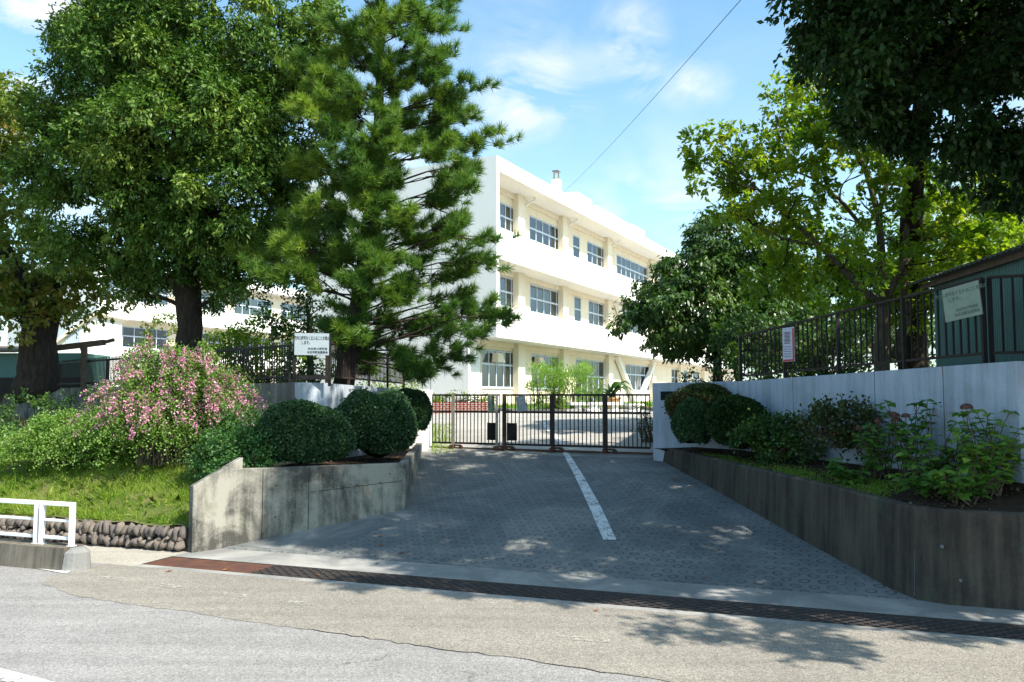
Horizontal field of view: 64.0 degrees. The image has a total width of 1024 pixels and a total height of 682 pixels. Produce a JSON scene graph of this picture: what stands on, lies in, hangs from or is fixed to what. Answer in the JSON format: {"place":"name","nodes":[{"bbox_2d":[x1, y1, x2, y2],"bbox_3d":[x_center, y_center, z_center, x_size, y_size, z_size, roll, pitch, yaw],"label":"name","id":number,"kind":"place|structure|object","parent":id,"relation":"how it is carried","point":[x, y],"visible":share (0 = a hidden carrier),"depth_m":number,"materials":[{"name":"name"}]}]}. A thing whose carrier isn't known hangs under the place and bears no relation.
{"place":"outdoors","nodes":[
{"label":"outdoors","id":0,"kind":"place"},
{"bbox_2d":[0,537,187,565],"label":"sidewalk","id":1,"kind":"structure","parent":0,"point":[122,555],"depth_m":13.41,"materials":[{"name":"concrete"}]},
{"bbox_2d":[0,515,188,550],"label":"cobble wall","id":2,"kind":"structure","parent":1,"relation":"on","point":[110,533],"depth_m":14.13,"materials":[{"name":"stone"}]},
{"bbox_2d":[0,417,273,528],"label":"grass bank","id":3,"kind":"structure","parent":0,"point":[140,494],"depth_m":15.64,"materials":[{"name":"plant"}]},
{"bbox_2d":[0,386,92,449],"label":"blue green shrub","id":4,"kind":"object","parent":3,"relation":"on","point":[34,402],"visible":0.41,"depth_m":20.48,"materials":[{"name":"green plant"}]},
{"bbox_2d":[0,69,136,403],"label":"yellowing tree","id":5,"kind":"object","parent":3,"relation":"on","point":[35,304],"visible":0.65,"depth_m":23.77,"materials":[{"name":"green plant"}]},
{"bbox_2d":[0,405,137,475],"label":"bush clover","id":6,"kind":"object","parent":3,"relation":"on","point":[38,441],"visible":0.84,"depth_m":16.74,"materials":[{"name":"green plant"}]},
{"bbox_2d":[64,398,150,453],"bbox_3d":[-8.557,1.769,17.527,2.556,1.322,1.616,0,-4,0],"label":"bush clover","id":7,"kind":"object","parent":3,"relation":"on","point":[91,410],"visible":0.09,"depth_m":17.23,"materials":[{"name":"green plant"}]},
{"bbox_2d":[47,332,280,474],"bbox_3d":[-6.800,1.224,16.639,4.982,2.794,2.620,0,-4,0],"label":"bush clover","id":8,"kind":"object","parent":3,"relation":"on","point":[178,406],"visible":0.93,"depth_m":16.23,"materials":[{"name":"pink plant"}]},
{"bbox_2d":[178,402,284,482],"bbox_3d":[-5.237,2.102,15.614,2.209,1.872,2.475,0,-4,0],"label":"soft shrub","id":9,"kind":"object","parent":3,"relation":"on","point":[251,451],"visible":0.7,"depth_m":15.25,"materials":[{"name":"green plant"}]},
{"bbox_2d":[219,383,294,466],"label":"block wall","id":10,"kind":"structure","parent":3,"relation":"on","point":[285,390],"depth_m":17.56,"materials":[{"name":"concrete"}]},
{"bbox_2d":[239,508,411,551],"bbox_3d":[-3.039,3.353,14.538,3.270,0.400,1.265,3,-5,-36],"label":"concrete apron","id":11,"kind":"object","parent":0,"point":[309,540],"visible":1,"depth_m":14.46,"materials":[{"name":"concrete"}]},
{"bbox_2d":[0,562,667,681],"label":"road","id":12,"kind":"structure","parent":0,"point":[53,634],"depth_m":8.28,"materials":[{"name":"asphalt"}]},
{"bbox_2d":[0,668,52,681],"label":"line","id":13,"kind":"object","parent":12,"relation":"on","point":[15,676],"visible":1,"depth_m":7.50,"materials":[{"name":"paint"}]},
{"bbox_2d":[0,538,90,571],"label":"raised kerb","id":14,"kind":"structure","parent":12,"relation":"on","point":[23,553],"depth_m":12.31,"materials":[{"name":"concrete"}]},
{"bbox_2d":[0,498,40,543],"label":"pipe barrier","id":15,"kind":"object","parent":14,"relation":"on","point":[35,518],"visible":1,"depth_m":12.65,"materials":[{"name":"metal"}]},
{"bbox_2d":[36,500,76,546],"bbox_3d":[-6.930,2.776,12.481,0.710,0.651,0.090,-1,-4,19],"label":"pipe barrier","id":16,"kind":"object","parent":14,"relation":"on","point":[70,537],"visible":1,"depth_m":12.45,"materials":[{"name":"metal"}]},
{"bbox_2d":[42,564,1023,681],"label":"road patch","id":17,"kind":"object","parent":12,"relation":"on","point":[671,647],"visible":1,"depth_m":8.96,"materials":[{"name":"asphalt"}]},
{"bbox_2d":[135,564,1023,643],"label":"drain edge","id":18,"kind":"object","parent":12,"relation":"on","point":[652,609],"visible":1,"depth_m":10.04,"materials":[{"name":"concrete"}]},
{"bbox_2d":[277,448,411,466],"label":"bed soil","id":19,"kind":"structure","parent":0,"point":[395,455],"depth_m":17.46,"materials":[{"name":"soil"}]},
{"bbox_2d":[256,397,361,464],"bbox_3d":[-3.938,1.731,15.877,2.083,1.315,1.432,0,-4,0],"label":"clipped hedge","id":20,"kind":"object","parent":19,"relation":"on","point":[305,431],"visible":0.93,"depth_m":15.38,"materials":[{"name":"green plant"}]},
{"bbox_2d":[290,382,399,458],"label":"white boundary wall","id":21,"kind":"structure","parent":19,"relation":"on","point":[325,394],"depth_m":17.50,"materials":[{"name":"paint"}]},
{"bbox_2d":[292,332,331,385],"bbox_3d":[-4.201,0.381,17.220,0.785,1.130,0.098,1,-4,-12],"label":"notice board","id":22,"kind":"object","parent":21,"relation":"on","point":[312,343],"visible":1,"depth_m":17.20,"materials":[{"name":"white metal"}]},
{"bbox_2d":[325,342,404,387],"bbox_3d":[-3.425,0.637,19.662,0.062,0.988,4.251,-1,-4,16],"label":"bar fence","id":23,"kind":"object","parent":21,"relation":"on","point":[387,379],"visible":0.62,"depth_m":18.89,"materials":[{"name":"metal"}]},
{"bbox_2d":[336,387,420,457],"bbox_3d":[-2.935,1.741,17.585,2.008,1.511,1.770,0,-4,0],"label":"clipped hedge","id":24,"kind":"object","parent":19,"relation":"on","point":[384,423],"visible":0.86,"depth_m":16.98,"materials":[{"name":"green plant"}]},
{"bbox_2d":[400,386,433,430],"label":"clipped hedge","id":25,"kind":"object","parent":19,"relation":"on","point":[421,403],"visible":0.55,"depth_m":19.30,"materials":[{"name":"green plant"}]},
{"bbox_2d":[0,0,1023,380],"label":"sky","id":26,"kind":"structure","parent":0,"point":[575,74],"materials":[{"name":"blue"}]},
{"bbox_2d":[428,409,652,452],"bbox_3d":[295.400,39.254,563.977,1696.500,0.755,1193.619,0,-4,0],"label":"courtyard","id":27,"kind":"structure","parent":0,"point":[484,440],"depth_m":25.75,"materials":[{"name":"concrete"}]},
{"bbox_2d":[0,387,133,418],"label":"concrete wall","id":28,"kind":"structure","parent":27,"relation":"on","point":[24,410],"depth_m":26.52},
{"bbox_2d":[57,341,290,387],"bbox_3d":[-13.310,0.995,25.395,23.671,0.890,0.071,-4,-5,43],"label":"bar fence","id":29,"kind":"object","parent":28,"relation":"on","point":[107,374],"visible":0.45,"depth_m":19.22,"materials":[{"name":"metal"}]},
{"bbox_2d":[15,311,128,386],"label":"gabled hall","id":30,"kind":"structure","parent":27,"relation":"on","point":[109,330],"depth_m":55.17,"materials":[{"name":"white paint"}]},
{"bbox_2d":[7,264,305,383],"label":"school wing","id":31,"kind":"structure","parent":27,"relation":"on","point":[131,330],"depth_m":68.83,"materials":[{"name":"paint"}]},
{"bbox_2d":[121,326,166,349],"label":"window","id":32,"kind":"structure","parent":31,"relation":"in","point":[129,334],"depth_m":66.08,"materials":[{"name":"glass"}]},
{"bbox_2d":[234,297,271,316],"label":"window","id":33,"kind":"structure","parent":31,"relation":"in","point":[254,303],"depth_m":77.20,"materials":[{"name":"glass"}]},
{"bbox_2d":[409,390,432,450],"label":"gate pillar","id":34,"kind":"structure","parent":27,"relation":"on","point":[424,438],"depth_m":21.59,"materials":[{"name":"white paint"}]},
{"bbox_2d":[433,402,487,412],"bbox_3d":[-2.748,2.863,34.034,3.630,0.652,1.700,0,-4,0],"label":"brick planter","id":35,"kind":"object","parent":27,"relation":"on","point":[465,406],"visible":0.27,"depth_m":33.20,"materials":[{"name":"brick"}]},
{"bbox_2d":[433,388,498,401],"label":"hedge","id":36,"kind":"object","parent":35,"relation":"in","point":[458,400],"visible":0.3,"depth_m":34.14,"materials":[{"name":"green plant"}]},
{"bbox_2d":[305,155,734,404],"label":"school building","id":37,"kind":"structure","parent":27,"relation":"on","point":[579,259],"depth_m":45.36,"materials":[{"name":"white paint"}]},
{"bbox_2d":[481,349,513,388],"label":"window","id":38,"kind":"structure","parent":37,"relation":"in","point":[494,375],"depth_m":41.33,"materials":[{"name":"glass"}]},
{"bbox_2d":[499,202,512,232],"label":"window","id":39,"kind":"structure","parent":37,"relation":"in","point":[505,211],"depth_m":42.78,"materials":[{"name":"glass"}]},
{"bbox_2d":[499,275,513,308],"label":"window","id":40,"kind":"structure","parent":37,"relation":"in","point":[505,283],"depth_m":42.62,"materials":[{"name":"glass"}]},
{"bbox_2d":[529,215,557,249],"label":"window","id":41,"kind":"structure","parent":37,"relation":"in","point":[541,232],"depth_m":46.97,"materials":[{"name":"glass"}]},
{"bbox_2d":[530,284,557,317],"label":"window","id":42,"kind":"structure","parent":37,"relation":"in","point":[543,301],"depth_m":46.68,"materials":[{"name":"glass"}]},
{"bbox_2d":[531,354,557,388],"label":"window","id":43,"kind":"structure","parent":37,"relation":"in","point":[547,359],"depth_m":46.62,"materials":[{"name":"glass"}]},
{"bbox_2d":[574,296,580,322],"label":"window","id":44,"kind":"structure","parent":37,"relation":"in","point":[577,301],"depth_m":51.16,"materials":[{"name":"glass"}]},
{"bbox_2d":[575,359,603,401],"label":"window","id":45,"kind":"structure","parent":37,"relation":"in","point":[599,370],"depth_m":53.59,"materials":[{"name":"glass"}]},
{"bbox_2d":[587,241,602,267],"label":"window","id":46,"kind":"structure","parent":37,"relation":"in","point":[594,252],"depth_m":54.13,"materials":[{"name":"glass"}]},
{"bbox_2d":[588,300,604,327],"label":"window","id":47,"kind":"structure","parent":37,"relation":"in","point":[595,310],"depth_m":53.96,"materials":[{"name":"glass"}]},
{"bbox_2d":[616,254,646,282],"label":"window","id":48,"kind":"structure","parent":37,"relation":"in","point":[625,267],"depth_m":60.43,"materials":[{"name":"glass"}]},
{"bbox_2d":[625,364,648,391],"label":"window","id":49,"kind":"structure","parent":37,"relation":"in","point":[636,374],"depth_m":61.04,"materials":[{"name":"glass"}]},
{"bbox_2d":[608,397,620,408],"bbox_3d":[4.583,2.841,37.394,0.800,0.550,0.800,0,-4,0],"label":"plant pot","id":50,"kind":"object","parent":27,"relation":"on","point":[613,399],"visible":0.45,"depth_m":37.09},
{"bbox_2d":[593,381,634,400],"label":"broad leaved plant","id":51,"kind":"object","parent":50,"relation":"in","point":[616,386],"visible":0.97,"depth_m":37.39,"materials":[{"name":"green plant"}]},
{"bbox_2d":[630,397,652,442],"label":"garden shrub","id":52,"kind":"object","parent":27,"relation":"on","point":[643,429],"visible":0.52,"depth_m":22.15,"materials":[{"name":"green plant"}]},
{"bbox_2d":[748,222,956,377],"bbox_3d":[13.858,-1.015,33.137,9.790,7.884,4.836,0,-4,0],"label":"background tree","id":53,"kind":"object","parent":27,"relation":"on","point":[846,233],"visible":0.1,"depth_m":32.24,"materials":[{"name":"green plant"}]},
{"bbox_2d":[887,179,1023,319],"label":"background tree","id":54,"kind":"object","parent":27,"relation":"on","point":[937,210],"visible":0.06,"depth_m":30.22,"materials":[{"name":"green plant"}]},
{"bbox_2d":[224,452,921,600],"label":"driveway","id":55,"kind":"structure","parent":0,"point":[532,513],"depth_m":13.99,"materials":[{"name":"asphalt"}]},
{"bbox_2d":[188,443,421,552],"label":"retaining wall","id":56,"kind":"structure","parent":55,"relation":"on","point":[233,502],"depth_m":14.63,"materials":[{"name":"concrete"}]},
{"bbox_2d":[431,422,455,452],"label":"weeds","id":57,"kind":"object","parent":55,"relation":"on","point":[440,444],"visible":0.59,"depth_m":23.55,"materials":[{"name":"green plant"}]},
{"bbox_2d":[422,449,652,457],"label":"gate sill","id":58,"kind":"structure","parent":55,"relation":"on","point":[541,453],"depth_m":20.60,"materials":[{"name":"concrete"}]},
{"bbox_2d":[431,446,652,454],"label":"gate track","id":59,"kind":"structure","parent":58,"relation":"on","point":[608,452],"depth_m":20.55,"materials":[{"name":"metal"}]},
{"bbox_2d":[432,394,507,450],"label":"sliding gate","id":60,"kind":"structure","parent":59,"relation":"on","point":[492,431],"depth_m":21.67,"materials":[{"name":"metal"}]},
{"bbox_2d":[501,394,650,453],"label":"sliding gate","id":61,"kind":"structure","parent":59,"relation":"on","point":[511,431],"depth_m":20.48,"materials":[{"name":"metal"}]},
{"bbox_2d":[563,452,615,539],"bbox_3d":[1.497,3.013,16.960,0.242,0.954,7.141,0,-4,-2],"label":"white line","id":62,"kind":"object","parent":55,"relation":"on","point":[592,507],"visible":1,"depth_m":15.56,"materials":[{"name":"paint"}]},
{"bbox_2d":[653,361,1023,482],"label":"boundary wall","id":63,"kind":"structure","parent":55,"relation":"on","point":[996,388],"depth_m":13.42,"materials":[{"name":"white paint"}]},
{"bbox_2d":[738,277,987,380],"bbox_3d":[6.020,-0.016,15.119,0.076,1.476,6.328,1,-4,-18],"label":"bar fence","id":64,"kind":"object","parent":63,"relation":"on","point":[984,342],"visible":0.97,"depth_m":14.20,"materials":[{"name":"metal"}]},
{"bbox_2d":[782,327,794,361],"bbox_3d":[5.538,0.071,16.409,0.012,0.688,0.370,1,-4,-18],"label":"poster","id":65,"kind":"object","parent":64,"relation":"attached to","point":[788,344],"visible":1,"depth_m":16.40,"materials":[{"name":"paper"}]},
{"bbox_2d":[936,280,985,322],"bbox_3d":[6.844,-0.596,12.490,0.024,0.585,0.939,1,-4,-18],"label":"faded sign","id":66,"kind":"object","parent":64,"relation":"attached to","point":[962,301],"visible":1,"depth_m":12.45,"materials":[{"name":"metal"}]},
{"bbox_2d":[986,274,1023,362],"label":"bar fence","id":67,"kind":"object","parent":63,"relation":"on","point":[992,352],"visible":0.93,"depth_m":12.04,"materials":[{"name":"metal"}]},
{"bbox_2d":[663,448,1023,610],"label":"retaining wall","id":68,"kind":"structure","parent":55,"relation":"on","point":[965,557],"depth_m":10.80,"materials":[{"name":"concrete"}]},
{"bbox_2d":[143,556,1023,625],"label":"drain channel","id":69,"kind":"object","parent":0,"point":[593,590],"visible":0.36,"depth_m":10.88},
{"bbox_2d":[145,557,1023,639],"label":"drain grate","id":70,"kind":"object","parent":69,"relation":"on","point":[994,630],"visible":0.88,"depth_m":10.46,"materials":[{"name":"metal"}]},
{"bbox_2d":[175,548,1023,624],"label":"concrete strip","id":71,"kind":"object","parent":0,"point":[820,600],"visible":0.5,"depth_m":11.15,"materials":[{"name":"concrete"}]},
{"bbox_2d":[654,447,1023,511],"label":"bed soil","id":72,"kind":"structure","parent":0,"point":[1008,503],"depth_m":11.54,"materials":[{"name":"soil"}]},
{"bbox_2d":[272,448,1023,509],"bbox_3d":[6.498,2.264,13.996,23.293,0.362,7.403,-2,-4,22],"label":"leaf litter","id":73,"kind":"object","parent":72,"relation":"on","point":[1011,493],"visible":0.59,"depth_m":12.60,"materials":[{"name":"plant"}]},
{"bbox_2d":[670,396,711,444],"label":"clipped hedge","id":74,"kind":"object","parent":72,"relation":"on","point":[687,422],"visible":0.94,"depth_m":17.13,"materials":[{"name":"green plant"}]},
{"bbox_2d":[703,393,770,448],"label":"clipped hedge","id":75,"kind":"object","parent":72,"relation":"on","point":[723,415],"visible":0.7,"depth_m":16.38,"materials":[{"name":"green plant"}]},
{"bbox_2d":[725,407,829,465],"bbox_3d":[4.954,1.866,15.454,1.121,1.243,1.954,3,-5,-33],"label":"loose shrub","id":76,"kind":"object","parent":72,"relation":"on","point":[775,446],"visible":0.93,"depth_m":15.33,"materials":[{"name":"green plant"}]},
{"bbox_2d":[701,452,899,497],"bbox_3d":[4.921,2.290,14.545,0.973,0.280,6.547,1,-4,-11],"label":"ground cover","id":77,"kind":"object","parent":72,"relation":"on","point":[861,485],"visible":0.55,"depth_m":13.27,"materials":[{"name":"green plant"}]},
{"bbox_2d":[824,457,874,484],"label":"hydrangea","id":78,"kind":"object","parent":72,"relation":"on","point":[839,472],"visible":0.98,"depth_m":12.72,"materials":[{"name":"green plant"}]},
{"bbox_2d":[851,411,903,478],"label":"hydrangea","id":79,"kind":"object","parent":72,"relation":"on","point":[880,458],"visible":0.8,"depth_m":12.87,"materials":[{"name":"green plant"}]},
{"bbox_2d":[874,399,941,478],"bbox_3d":[6.138,1.517,12.617,1.022,1.255,0.629,0,-4,0],"label":"hydrangea","id":80,"kind":"object","parent":72,"relation":"on","point":[922,426],"visible":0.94,"depth_m":12.59,"materials":[{"name":"green plant"}]},
{"bbox_2d":[884,463,966,497],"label":"hydrangea","id":81,"kind":"object","parent":72,"relation":"on","point":[922,488],"visible":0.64,"depth_m":11.24,"materials":[{"name":"green plant"}]},
{"bbox_2d":[893,427,983,479],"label":"hydrangea","id":82,"kind":"object","parent":72,"relation":"on","point":[935,462],"visible":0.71,"depth_m":11.79,"materials":[{"name":"green plant"}]},
{"bbox_2d":[920,462,1015,506],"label":"hydrangea","id":83,"kind":"object","parent":72,"relation":"on","point":[956,489],"visible":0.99,"depth_m":10.68,"materials":[{"name":"green plant"}]},
{"bbox_2d":[947,403,1020,469],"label":"hydrangea","id":84,"kind":"object","parent":72,"relation":"on","point":[966,406],"visible":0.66,"depth_m":11.56,"materials":[{"name":"green plant"}]},
{"bbox_2d":[950,426,1023,497],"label":"hydrangea","id":85,"kind":"object","parent":72,"relation":"on","point":[988,456],"visible":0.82,"depth_m":10.96,"materials":[{"name":"green plant"}]},
{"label":"right terrace","id":86,"kind":"structure","parent":0,"visible":0},
{"bbox_2d":[662,381,733,419],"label":"clipped hedge","id":87,"kind":"object","parent":86,"relation":"on","point":[708,393],"visible":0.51,"depth_m":17.70,"materials":[{"name":"green plant"}]},
{"bbox_2d":[603,205,811,381],"bbox_3d":[6.040,-1.362,24.875,6.496,5.780,4.623,0,-4,0],"label":"dark tree","id":88,"kind":"object","parent":86,"relation":"on","point":[670,322],"visible":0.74,"depth_m":24.25,"materials":[{"name":"green plant"}]},
{"bbox_2d":[674,352,747,382],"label":"bush","id":89,"kind":"object","parent":86,"relation":"on","point":[710,364],"visible":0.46,"depth_m":20.49,"materials":[{"name":"green plant"}]},
{"bbox_2d":[708,282,935,380],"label":"garden bushes","id":90,"kind":"object","parent":86,"relation":"on","point":[757,320],"visible":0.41,"depth_m":21.00,"materials":[{"name":"green plant"}]},
{"bbox_2d":[791,391,891,465],"bbox_3d":[5.613,1.505,14.059,1.727,1.302,1.054,-3,-5,40],"label":"azalea","id":91,"kind":"object","parent":86,"relation":"on","point":[841,437],"visible":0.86,"depth_m":13.94,"materials":[{"name":"green plant"}]},
{"bbox_2d":[676,57,1023,370],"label":"open tree","id":92,"kind":"object","parent":86,"relation":"on","point":[808,129],"visible":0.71,"depth_m":17.76,"materials":[{"name":"green plant"}]},
{"bbox_2d":[756,0,1023,369],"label":"shade tree","id":93,"kind":"object","parent":86,"relation":"on","point":[953,57],"visible":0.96,"depth_m":12.34,"materials":[{"name":"green plant"}]},
{"bbox_2d":[906,243,1023,366],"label":"storage shed","id":94,"kind":"structure","parent":86,"relation":"on","point":[1009,261],"depth_m":13.34,"materials":[{"name":"metal"}]},
{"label":"left terrace","id":95,"kind":"structure","parent":0,"visible":0},
{"bbox_2d":[0,346,108,392],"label":"bicycle shed","id":96,"kind":"structure","parent":95,"relation":"on","point":[8,361],"depth_m":29.01,"materials":[{"name":"black paint"}]},
{"bbox_2d":[57,338,114,391],"bbox_3d":[-13.165,0.733,25.008,2.017,1.645,0.140,0,-4,0],"label":"timber frame","id":97,"kind":"object","parent":95,"relation":"on","point":[83,346],"visible":0.86,"depth_m":24.99,"materials":[{"name":"wood"}]},
{"bbox_2d":[121,312,205,369],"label":"rounded shrub","id":98,"kind":"object","parent":95,"relation":"on","point":[155,321],"visible":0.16,"depth_m":32.53,"materials":[{"name":"green plant"}]},
{"bbox_2d":[0,0,370,374],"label":"broadleaf tree","id":99,"kind":"object","parent":95,"relation":"on","point":[209,102],"visible":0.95,"depth_m":20.20,"materials":[{"name":"green plant"}]},
{"bbox_2d":[204,307,334,383],"bbox_3d":[-7.011,0.363,23.430,5.333,2.758,2.998,-1,-4,19],"label":"green shrub","id":100,"kind":"object","parent":95,"relation":"on","point":[239,335],"visible":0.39,"depth_m":23.46,"materials":[{"name":"green plant"}]},
{"bbox_2d":[254,277,348,381],"bbox_3d":[-5.158,-0.199,20.846,2.734,3.079,1.908,0,-4,0],"label":"tree","id":101,"kind":"object","parent":95,"relation":"on","point":[306,326],"visible":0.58,"depth_m":20.71,"materials":[{"name":"green plant"}]},
{"bbox_2d":[272,355,334,383],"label":"dark shrub","id":102,"kind":"object","parent":95,"relation":"on","point":[302,372],"visible":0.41,"depth_m":19.23,"materials":[{"name":"green plant"}]},
{"bbox_2d":[221,0,526,388],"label":"pine tree","id":103,"kind":"object","parent":95,"relation":"on","point":[367,182],"visible":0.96,"depth_m":18.84,"materials":[{"name":"green plant"}]},
{"bbox_2d":[356,365,421,389],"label":"round shrub","id":104,"kind":"object","parent":95,"relation":"on","point":[395,384],"visible":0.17,"depth_m":25.82,"materials":[{"name":"green plant"}]},
{"label":"garden bed","id":105,"kind":"structure","parent":0,"visible":0},
{"bbox_2d":[523,360,563,407],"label":"feathery shrub","id":106,"kind":"object","parent":105,"relation":"on","point":[532,386],"visible":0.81,"depth_m":38.20,"materials":[{"name":"green plant"}]},
{"bbox_2d":[528,356,585,408],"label":"feathery shrub","id":107,"kind":"object","parent":105,"relation":"on","point":[559,374],"visible":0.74,"depth_m":38.48,"materials":[{"name":"green plant"}]},
{"bbox_2d":[550,359,596,408],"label":"feathery shrub","id":108,"kind":"object","parent":105,"relation":"on","point":[577,390],"visible":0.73,"depth_m":38.53,"materials":[{"name":"green plant"}]},
{"bbox_2d":[498,401,652,408],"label":"garden plants","id":109,"kind":"object","parent":105,"relation":"on","point":[528,406],"visible":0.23,"depth_m":40.05,"materials":[{"name":"green plant"}]},
{"bbox_2d":[570,363,605,407],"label":"feathery shrub","id":110,"kind":"object","parent":105,"relation":"on","point":[591,388],"visible":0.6,"depth_m":38.96,"materials":[{"name":"green plant"}]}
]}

